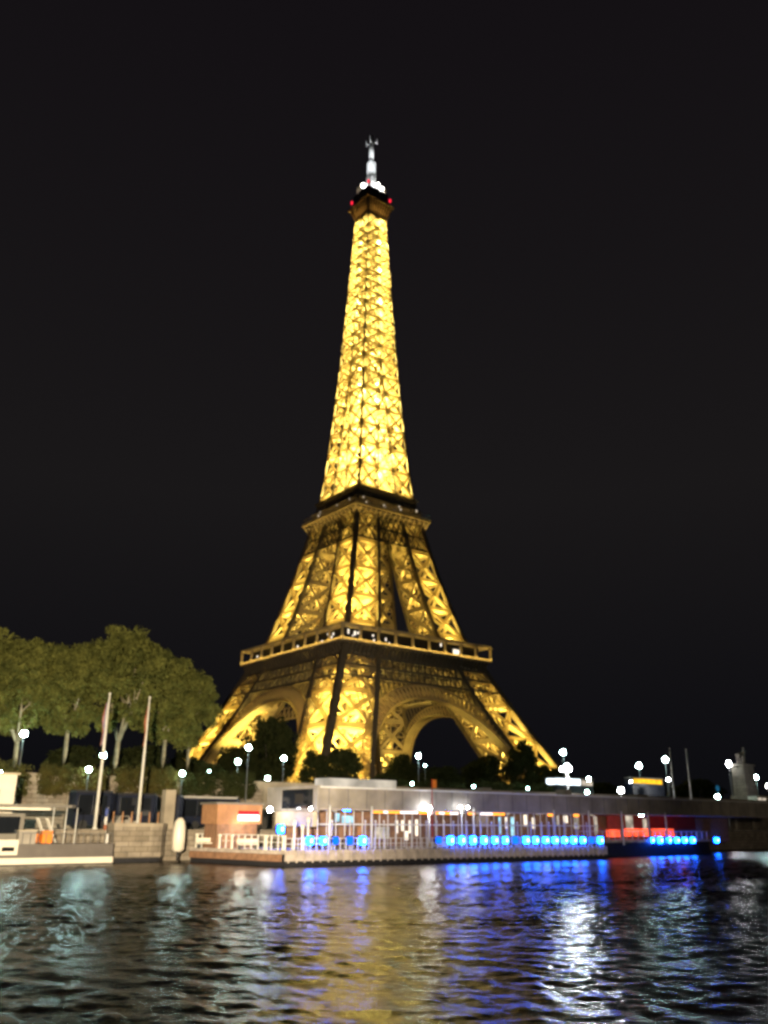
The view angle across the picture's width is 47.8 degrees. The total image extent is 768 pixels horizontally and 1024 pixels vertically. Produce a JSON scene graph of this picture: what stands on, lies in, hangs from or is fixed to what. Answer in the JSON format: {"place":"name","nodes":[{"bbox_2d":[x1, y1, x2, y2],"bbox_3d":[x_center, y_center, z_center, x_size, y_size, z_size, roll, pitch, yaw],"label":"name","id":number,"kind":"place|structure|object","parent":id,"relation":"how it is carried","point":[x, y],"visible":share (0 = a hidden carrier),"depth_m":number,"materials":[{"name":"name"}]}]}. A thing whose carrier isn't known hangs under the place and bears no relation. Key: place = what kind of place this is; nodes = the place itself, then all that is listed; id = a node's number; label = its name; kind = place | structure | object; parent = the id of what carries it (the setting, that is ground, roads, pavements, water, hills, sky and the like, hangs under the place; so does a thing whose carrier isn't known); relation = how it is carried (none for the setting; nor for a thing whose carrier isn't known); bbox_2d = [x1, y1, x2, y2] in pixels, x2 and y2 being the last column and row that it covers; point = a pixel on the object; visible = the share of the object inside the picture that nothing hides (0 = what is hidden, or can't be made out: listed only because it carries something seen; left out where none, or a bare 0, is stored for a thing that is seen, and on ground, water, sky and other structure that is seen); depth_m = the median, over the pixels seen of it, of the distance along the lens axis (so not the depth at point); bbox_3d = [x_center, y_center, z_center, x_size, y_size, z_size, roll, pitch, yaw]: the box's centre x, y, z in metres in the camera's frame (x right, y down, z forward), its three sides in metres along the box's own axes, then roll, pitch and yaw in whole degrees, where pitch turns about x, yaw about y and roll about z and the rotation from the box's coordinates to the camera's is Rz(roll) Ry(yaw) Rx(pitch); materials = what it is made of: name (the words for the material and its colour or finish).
{"place":"outdoors","nodes":[
{"label":"outdoors","id":0,"kind":"place"},
{"bbox_2d":[0,772,20,812],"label":"ticket booth","id":1,"kind":"object","parent":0,"point":[8,780],"visible":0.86,"depth_m":88.17,"materials":[{"name":"beige paint"}]},
{"bbox_2d":[66,790,114,828],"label":"coach","id":2,"kind":"object","parent":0,"point":[84,801],"visible":0.71,"depth_m":97.45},
{"bbox_2d":[78,795,92,814],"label":"window","id":3,"kind":"structure","parent":2,"relation":"in","point":[85,801],"depth_m":97.09,"materials":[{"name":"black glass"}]},
{"bbox_2d":[92,795,107,814],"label":"window","id":4,"kind":"structure","parent":2,"relation":"in","point":[103,798],"depth_m":98.09,"materials":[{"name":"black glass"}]},
{"bbox_2d":[112,793,157,822],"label":"coach","id":5,"kind":"object","parent":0,"point":[126,804],"visible":0.3,"depth_m":100.52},
{"bbox_2d":[119,797,135,814],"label":"window","id":6,"kind":"structure","parent":5,"relation":"in","point":[127,804],"depth_m":99.86,"materials":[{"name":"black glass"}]},
{"bbox_2d":[135,798,150,815],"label":"window","id":7,"kind":"structure","parent":5,"relation":"in","point":[145,802],"depth_m":101.03,"materials":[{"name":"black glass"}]},
{"bbox_2d":[173,794,183,826],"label":"coach","id":8,"kind":"object","parent":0,"point":[178,806],"visible":0.2,"depth_m":100.48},
{"bbox_2d":[182,796,238,828],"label":"coach","id":9,"kind":"object","parent":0,"point":[192,813],"visible":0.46,"depth_m":108.70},
{"bbox_2d":[184,800,196,815],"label":"window","id":10,"kind":"structure","parent":9,"relation":"in","point":[190,805],"depth_m":108.39,"materials":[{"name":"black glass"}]},
{"bbox_2d":[197,800,209,815],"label":"window","id":11,"kind":"structure","parent":9,"relation":"in","point":[199,809],"depth_m":109.11,"materials":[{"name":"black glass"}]},
{"bbox_2d":[0,849,767,1023],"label":"water","id":12,"kind":"structure","parent":0,"point":[663,939],"depth_m":30.59,"materials":[{"name":"black liquid"}]},
{"bbox_2d":[172,818,185,860],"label":"fender","id":13,"kind":"object","parent":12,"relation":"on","point":[178,836],"visible":1,"depth_m":88.18,"materials":[{"name":"beige paint"}]},
{"bbox_2d":[0,0,767,798],"label":"sky","id":14,"kind":"structure","parent":0,"point":[577,225],"materials":[{"name":"black"}]},
{"bbox_2d":[23,829,767,860],"bbox_3d":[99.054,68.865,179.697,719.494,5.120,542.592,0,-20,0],"label":"quay edge","id":15,"kind":"object","parent":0,"point":[748,839],"depth_m":94.63,"materials":[{"name":"stone"}]},
{"bbox_2d":[23,828,767,830],"bbox_3d":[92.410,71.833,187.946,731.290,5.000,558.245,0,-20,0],"label":"quay pavement","id":16,"kind":"structure","parent":0,"point":[78,828],"depth_m":106.13,"materials":[{"name":"grey stone"}]},
{"bbox_2d":[86,766,90,789],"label":"street lamp","id":17,"kind":"object","parent":16,"relation":"on","point":[88,769],"visible":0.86,"depth_m":107.73,"materials":[{"name":"white glass"}]},
{"bbox_2d":[92,693,110,828],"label":"flagpole","id":18,"kind":"object","parent":16,"relation":"on","point":[104,726],"visible":0.98,"depth_m":92.43,"materials":[{"name":"metal"}]},
{"bbox_2d":[110,816,137,822],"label":"parked car","id":19,"kind":"object","parent":16,"relation":"on","point":[118,819],"visible":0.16,"depth_m":93.65,"materials":[{"name":"metal"}]},
{"bbox_2d":[136,696,150,822],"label":"flagpole","id":20,"kind":"object","parent":16,"relation":"on","point":[143,761],"visible":0.96,"depth_m":96.79,"materials":[{"name":"metal"}]},
{"bbox_2d":[160,790,175,828],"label":"sign pillar","id":21,"kind":"structure","parent":16,"relation":"on","point":[167,806],"depth_m":95.20,"materials":[{"name":"stone"}]},
{"bbox_2d":[245,744,250,802],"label":"street lamp","id":22,"kind":"object","parent":16,"relation":"on","point":[248,747],"visible":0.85,"depth_m":122.03,"materials":[{"name":"white glass"}]},
{"bbox_2d":[12,773,767,829],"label":"quay wall","id":23,"kind":"structure","parent":16,"relation":"on","point":[32,796],"depth_m":120.73,"materials":[{"name":"stone"}]},
{"bbox_2d":[0,759,34,798],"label":"hedge","id":24,"kind":"object","parent":23,"relation":"on","point":[22,789],"visible":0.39,"depth_m":104.62,"materials":[{"name":"green plant"}]},
{"bbox_2d":[35,761,112,797],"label":"hedge","id":25,"kind":"object","parent":23,"relation":"on","point":[49,786],"visible":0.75,"depth_m":107.84,"materials":[{"name":"green plant"}]},
{"bbox_2d":[112,762,180,796],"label":"hedge","id":26,"kind":"object","parent":23,"relation":"on","point":[156,779],"visible":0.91,"depth_m":114.03,"materials":[{"name":"green plant"}]},
{"bbox_2d":[177,770,219,796],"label":"hedge","id":27,"kind":"object","parent":23,"relation":"on","point":[193,783],"visible":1,"depth_m":117.94,"materials":[{"name":"green plant"}]},
{"bbox_2d":[215,770,257,800],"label":"hedge","id":28,"kind":"object","parent":23,"relation":"on","point":[231,788],"visible":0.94,"depth_m":121.33,"materials":[{"name":"green plant"}]},
{"bbox_2d":[560,764,570,788],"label":"lamp cluster","id":29,"kind":"object","parent":23,"relation":"on","point":[567,767],"visible":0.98,"depth_m":163.85,"materials":[{"name":"white metal"}]},
{"bbox_2d":[669,748,674,798],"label":"bare mast","id":30,"kind":"object","parent":16,"relation":"on","point":[672,774],"visible":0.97,"depth_m":153.44,"materials":[{"name":"metal"}]},
{"bbox_2d":[685,749,691,798],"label":"bare mast","id":31,"kind":"object","parent":16,"relation":"on","point":[688,775],"visible":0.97,"depth_m":156.23,"materials":[{"name":"metal"}]},
{"bbox_2d":[429,842,446,847],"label":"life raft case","id":32,"kind":"object","parent":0,"point":[439,845],"visible":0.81,"depth_m":92.37,"materials":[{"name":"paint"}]},
{"bbox_2d":[624,777,664,796],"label":"kiosk","id":33,"kind":"object","parent":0,"point":[644,786],"visible":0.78,"depth_m":221.54,"materials":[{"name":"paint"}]},
{"bbox_2d":[746,795,767,800],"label":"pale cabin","id":34,"kind":"object","parent":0,"point":[757,797],"visible":0.55,"depth_m":206.44,"materials":[{"name":"beige paint"}]},
{"bbox_3d":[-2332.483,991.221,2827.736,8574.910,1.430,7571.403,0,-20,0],"label":"ground","id":35,"kind":"structure","parent":0,"visible":0},
{"bbox_2d":[19,729,26,766],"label":"street lamp","id":36,"kind":"object","parent":35,"relation":"on","point":[23,733],"visible":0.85,"depth_m":108.86,"materials":[{"name":"white glass"}]},
{"bbox_2d":[0,626,51,733],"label":"plane tree","id":37,"kind":"object","parent":35,"relation":"on","point":[11,667],"visible":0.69,"depth_m":111.28,"materials":[{"name":"green plant"}]},
{"bbox_2d":[0,637,83,768],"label":"plane tree","id":38,"kind":"object","parent":35,"relation":"on","point":[44,650],"visible":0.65,"depth_m":113.20,"materials":[{"name":"green plant"}]},
{"bbox_2d":[28,642,113,763],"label":"plane tree","id":39,"kind":"object","parent":35,"relation":"on","point":[90,712],"visible":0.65,"depth_m":116.56,"materials":[{"name":"green plant"}]},
{"bbox_2d":[43,745,107,774],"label":"dark tree","id":40,"kind":"object","parent":35,"relation":"on","point":[84,756],"visible":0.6,"depth_m":127.75,"materials":[{"name":"green plant"}]},
{"bbox_2d":[70,625,188,775],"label":"plane tree","id":41,"kind":"object","parent":35,"relation":"on","point":[135,658],"visible":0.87,"depth_m":119.97,"materials":[{"name":"green plant"}]},
{"bbox_2d":[107,743,177,776],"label":"dark tree","id":42,"kind":"object","parent":35,"relation":"on","point":[132,756],"visible":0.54,"depth_m":133.33,"materials":[{"name":"green plant"}]},
{"bbox_2d":[125,655,208,767],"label":"plane tree","id":43,"kind":"object","parent":35,"relation":"on","point":[176,698],"visible":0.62,"depth_m":124.06,"materials":[{"name":"green plant"}]},
{"bbox_2d":[168,751,198,777],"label":"dark tree","id":44,"kind":"object","parent":35,"relation":"on","point":[179,758],"visible":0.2,"depth_m":188.89,"materials":[{"name":"green plant"}]},
{"bbox_2d":[161,669,223,776],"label":"plane tree","id":45,"kind":"object","parent":35,"relation":"on","point":[207,705],"visible":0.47,"depth_m":126.99,"materials":[{"name":"green plant"}]},
{"bbox_2d":[177,760,222,779],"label":"dark tree","id":46,"kind":"object","parent":35,"relation":"on","point":[194,766],"visible":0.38,"depth_m":149.34,"materials":[{"name":"green plant"}]},
{"bbox_2d":[214,745,253,779],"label":"dark tree","id":47,"kind":"object","parent":35,"relation":"on","point":[228,758],"visible":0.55,"depth_m":207.54,"materials":[{"name":"green plant"}]},
{"bbox_2d":[238,716,298,781],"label":"dark tree","id":48,"kind":"object","parent":35,"relation":"on","point":[273,752],"visible":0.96,"depth_m":205.08,"materials":[{"name":"green plant"}]},
{"bbox_2d":[257,779,311,782],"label":"hedge","id":49,"kind":"object","parent":35,"relation":"on","point":[281,781],"visible":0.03,"depth_m":152.04,"materials":[{"name":"green plant"}]},
{"bbox_2d":[295,748,327,782],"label":"dark tree","id":50,"kind":"object","parent":35,"relation":"on","point":[314,767],"visible":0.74,"depth_m":202.69,"materials":[{"name":"green plant"}]},
{"bbox_2d":[322,746,363,778],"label":"dark tree","id":51,"kind":"object","parent":35,"relation":"on","point":[343,762],"visible":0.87,"depth_m":201.57,"materials":[{"name":"green plant"}]},
{"bbox_2d":[186,135,570,789],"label":"lattice tower","id":52,"kind":"structure","parent":35,"relation":"on","point":[362,661],"depth_m":347.56,"materials":[{"name":"metal"}]},
{"bbox_2d":[369,773,403,785],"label":"dark tree","id":53,"kind":"object","parent":35,"relation":"on","point":[382,776],"visible":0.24,"depth_m":198.71,"materials":[{"name":"green plant"}]},
{"bbox_2d":[385,753,420,785],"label":"dark tree","id":54,"kind":"object","parent":35,"relation":"on","point":[404,769],"visible":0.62,"depth_m":248.82,"materials":[{"name":"green plant"}]},
{"bbox_2d":[396,779,468,788],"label":"hedge","id":55,"kind":"object","parent":35,"relation":"on","point":[401,783],"visible":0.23,"depth_m":171.00,"materials":[{"name":"green plant"}]},
{"bbox_2d":[413,766,470,788],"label":"dark tree","id":56,"kind":"object","parent":35,"relation":"on","point":[446,774],"visible":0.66,"depth_m":224.13,"materials":[{"name":"green plant"}]},
{"bbox_2d":[457,754,513,789],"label":"dark tree","id":57,"kind":"object","parent":35,"relation":"on","point":[483,769],"visible":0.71,"depth_m":241.14,"materials":[{"name":"green plant"}]},
{"bbox_2d":[470,779,555,792],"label":"hedge","id":58,"kind":"object","parent":35,"relation":"on","point":[543,787],"visible":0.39,"depth_m":184.23,"materials":[{"name":"green plant"}]},
{"bbox_2d":[505,738,540,789],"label":"dark tree","id":59,"kind":"object","parent":35,"relation":"on","point":[525,759],"visible":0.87,"depth_m":242.83,"materials":[{"name":"green plant"}]},
{"bbox_2d":[534,764,552,786],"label":"dark tree","id":60,"kind":"object","parent":35,"relation":"on","point":[544,769],"visible":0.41,"depth_m":257.54,"materials":[{"name":"green plant"}]},
{"bbox_2d":[545,767,571,779],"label":"dark tree","id":61,"kind":"object","parent":35,"relation":"on","point":[556,772],"visible":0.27,"depth_m":256.26,"materials":[{"name":"green plant"}]},
{"bbox_2d":[544,777,593,793],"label":"lit kiosk","id":62,"kind":"object","parent":35,"relation":"on","point":[579,785],"visible":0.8,"depth_m":197.39,"materials":[{"name":"paint"}]},
{"bbox_2d":[592,782,624,794],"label":"dark tree","id":63,"kind":"object","parent":35,"relation":"on","point":[601,788],"visible":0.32,"depth_m":294.48,"materials":[{"name":"green plant"}]},
{"bbox_2d":[666,778,727,798],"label":"dark tree","id":64,"kind":"object","parent":35,"relation":"on","point":[701,788],"visible":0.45,"depth_m":310.74,"materials":[{"name":"green plant"}]},
{"bbox_2d":[730,747,757,799],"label":"stone pylon","id":65,"kind":"object","parent":35,"relation":"on","point":[744,780],"visible":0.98,"depth_m":230.19,"materials":[{"name":"grey stone"}]},
{"label":"river water","id":66,"kind":"structure","parent":0,"visible":0},
{"bbox_2d":[0,804,113,865],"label":"moored boat","id":67,"kind":"object","parent":66,"relation":"on","point":[13,852],"visible":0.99,"depth_m":81.44,"materials":[{"name":"beige paint"}]},
{"bbox_2d":[16,830,37,843],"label":"deck box","id":68,"kind":"object","parent":67,"relation":"on","point":[26,838],"visible":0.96,"depth_m":80.99,"materials":[{"name":"beige plastic"}]},
{"bbox_2d":[39,831,52,842],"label":"storage crate","id":69,"kind":"object","parent":67,"relation":"on","point":[43,837],"visible":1,"depth_m":81.97,"materials":[{"name":"orange plastic"}]},
{"bbox_2d":[45,818,55,842],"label":"deck chair","id":70,"kind":"object","parent":67,"relation":"on","point":[48,823],"visible":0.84,"depth_m":83.08,"materials":[{"name":"paint"}]},
{"bbox_2d":[103,807,108,841],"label":"folded flag","id":71,"kind":"object","parent":67,"relation":"on","point":[106,818],"visible":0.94,"depth_m":86.94,"materials":[{"name":"paint"}]},
{"bbox_2d":[104,812,166,862],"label":"mooring block","id":72,"kind":"structure","parent":66,"relation":"in","point":[138,842],"depth_m":88.33,"materials":[{"name":"stone"}]},
{"bbox_2d":[189,819,607,866],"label":"pontoon","id":73,"kind":"object","parent":66,"relation":"on","point":[273,856],"visible":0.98,"depth_m":89.05,"materials":[{"name":"paint"}]},
{"bbox_2d":[195,838,211,847],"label":"bench","id":74,"kind":"object","parent":73,"relation":"on","point":[202,840],"visible":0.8,"depth_m":87.35,"materials":[{"name":"beige paint"}]},
{"bbox_2d":[218,834,221,848],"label":"bollard","id":75,"kind":"object","parent":73,"relation":"on","point":[219,841],"visible":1,"depth_m":85.84,"materials":[{"name":"beige paint"}]},
{"bbox_2d":[200,802,264,847],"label":"ticket kiosk","id":76,"kind":"object","parent":73,"relation":"on","point":[230,818],"visible":0.99,"depth_m":88.55,"materials":[{"name":"orange wood"}]},
{"bbox_2d":[237,839,256,849],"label":"bench","id":77,"kind":"object","parent":73,"relation":"on","point":[245,841],"visible":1,"depth_m":83.84,"materials":[{"name":"beige paint"}]},
{"bbox_2d":[276,824,285,834],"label":"blue light","id":78,"kind":"object","parent":73,"relation":"attached to","point":[279,828],"visible":0.96,"depth_m":87.73,"materials":[{"name":"glass"}]},
{"bbox_2d":[292,820,296,849],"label":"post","id":79,"kind":"object","parent":73,"relation":"on","point":[294,829],"visible":0.99,"depth_m":83.68,"materials":[{"name":"beige paint"}]},
{"bbox_2d":[300,825,304,849],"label":"bollard","id":80,"kind":"object","parent":73,"relation":"on","point":[302,831],"visible":1,"depth_m":83.89,"materials":[{"name":"beige paint"}]},
{"bbox_2d":[305,836,313,849],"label":"blue light","id":81,"kind":"object","parent":73,"relation":"attached to","point":[309,840],"visible":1,"depth_m":82.70,"materials":[{"name":"paint"}]},
{"bbox_2d":[318,836,328,849],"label":"blue light","id":82,"kind":"object","parent":73,"relation":"on","point":[322,840],"visible":1,"depth_m":83.61,"materials":[{"name":"paint"}]},
{"bbox_2d":[331,836,339,849],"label":"blue light","id":83,"kind":"object","parent":73,"relation":"attached to","point":[335,840],"visible":1,"depth_m":84.40,"materials":[{"name":"paint"}]},
{"bbox_2d":[344,836,352,849],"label":"blue light","id":84,"kind":"object","parent":73,"relation":"on","point":[348,840],"visible":1,"depth_m":85.33,"materials":[{"name":"paint"}]},
{"bbox_2d":[357,836,365,848],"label":"blue light","id":85,"kind":"object","parent":73,"relation":"on","point":[361,840],"visible":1,"depth_m":86.23,"materials":[{"name":"paint"}]},
{"bbox_2d":[431,779,436,837],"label":"banner pole","id":86,"kind":"object","parent":73,"relation":"on","point":[433,783],"visible":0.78,"depth_m":95.44,"materials":[{"name":"metal"}]},
{"bbox_2d":[434,836,442,847],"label":"blue light","id":87,"kind":"object","parent":73,"relation":"on","point":[437,839],"visible":1,"depth_m":91.88,"materials":[{"name":"paint"}]},
{"bbox_2d":[446,836,453,847],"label":"blue light","id":88,"kind":"object","parent":73,"relation":"attached to","point":[450,840],"visible":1,"depth_m":92.83,"materials":[{"name":"paint"}]},
{"bbox_2d":[457,836,464,847],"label":"blue light","id":89,"kind":"object","parent":73,"relation":"attached to","point":[460,839],"visible":1,"depth_m":93.81,"materials":[{"name":"paint"}]},
{"bbox_2d":[468,836,475,844],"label":"blue light","id":90,"kind":"object","parent":73,"relation":"attached to","point":[472,840],"visible":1,"depth_m":94.70,"materials":[{"name":"paint"}]},
{"bbox_2d":[480,836,486,847],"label":"blue light","id":91,"kind":"object","parent":73,"relation":"on","point":[483,840],"visible":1,"depth_m":95.58,"materials":[{"name":"paint"}]},
{"bbox_2d":[490,836,497,847],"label":"blue light","id":92,"kind":"object","parent":73,"relation":"on","point":[493,839],"visible":1,"depth_m":96.63,"materials":[{"name":"paint"}]},
{"bbox_2d":[501,836,508,846],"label":"blue light","id":93,"kind":"object","parent":73,"relation":"on","point":[505,839],"visible":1,"depth_m":97.46,"materials":[{"name":"paint"}]},
{"bbox_2d":[510,836,517,846],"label":"blue light","id":94,"kind":"object","parent":73,"relation":"attached to","point":[514,839],"visible":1,"depth_m":98.31,"materials":[{"name":"paint"}]},
{"bbox_2d":[267,778,767,848],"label":"boat terminal","id":95,"kind":"object","parent":73,"relation":"on","point":[341,802],"visible":0.96,"depth_m":104.01,"materials":[{"name":"grey metal"}]},
{"bbox_2d":[521,836,529,843],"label":"blue light","id":96,"kind":"object","parent":73,"relation":"on","point":[524,839],"visible":1,"depth_m":99.32,"materials":[{"name":"paint"}]},
{"bbox_2d":[531,836,538,843],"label":"blue light","id":97,"kind":"object","parent":73,"relation":"on","point":[535,840],"visible":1,"depth_m":100.23,"materials":[{"name":"paint"}]},
{"bbox_2d":[542,837,548,846],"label":"blue light","id":98,"kind":"object","parent":73,"relation":"attached to","point":[545,839],"visible":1,"depth_m":101.15,"materials":[{"name":"paint"}]},
{"bbox_2d":[550,837,557,843],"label":"blue light","id":99,"kind":"object","parent":73,"relation":"on","point":[553,840],"visible":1,"depth_m":102.08,"materials":[{"name":"paint"}]},
{"bbox_2d":[569,836,576,845],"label":"blue light","id":100,"kind":"object","parent":73,"relation":"attached to","point":[572,839],"visible":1,"depth_m":103.97,"materials":[{"name":"paint"}]},
{"bbox_2d":[587,837,594,845],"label":"blue light","id":101,"kind":"object","parent":73,"relation":"on","point":[591,840],"visible":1,"depth_m":105.77,"materials":[{"name":"paint"}]},
{"bbox_2d":[596,836,602,845],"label":"blue light","id":102,"kind":"object","parent":73,"relation":"attached to","point":[599,839],"visible":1,"depth_m":106.74,"materials":[{"name":"paint"}]},
{"bbox_2d":[546,831,709,855],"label":"floating deck","id":103,"kind":"structure","parent":66,"relation":"on","point":[632,847],"depth_m":119.80,"materials":[{"name":"paint"}]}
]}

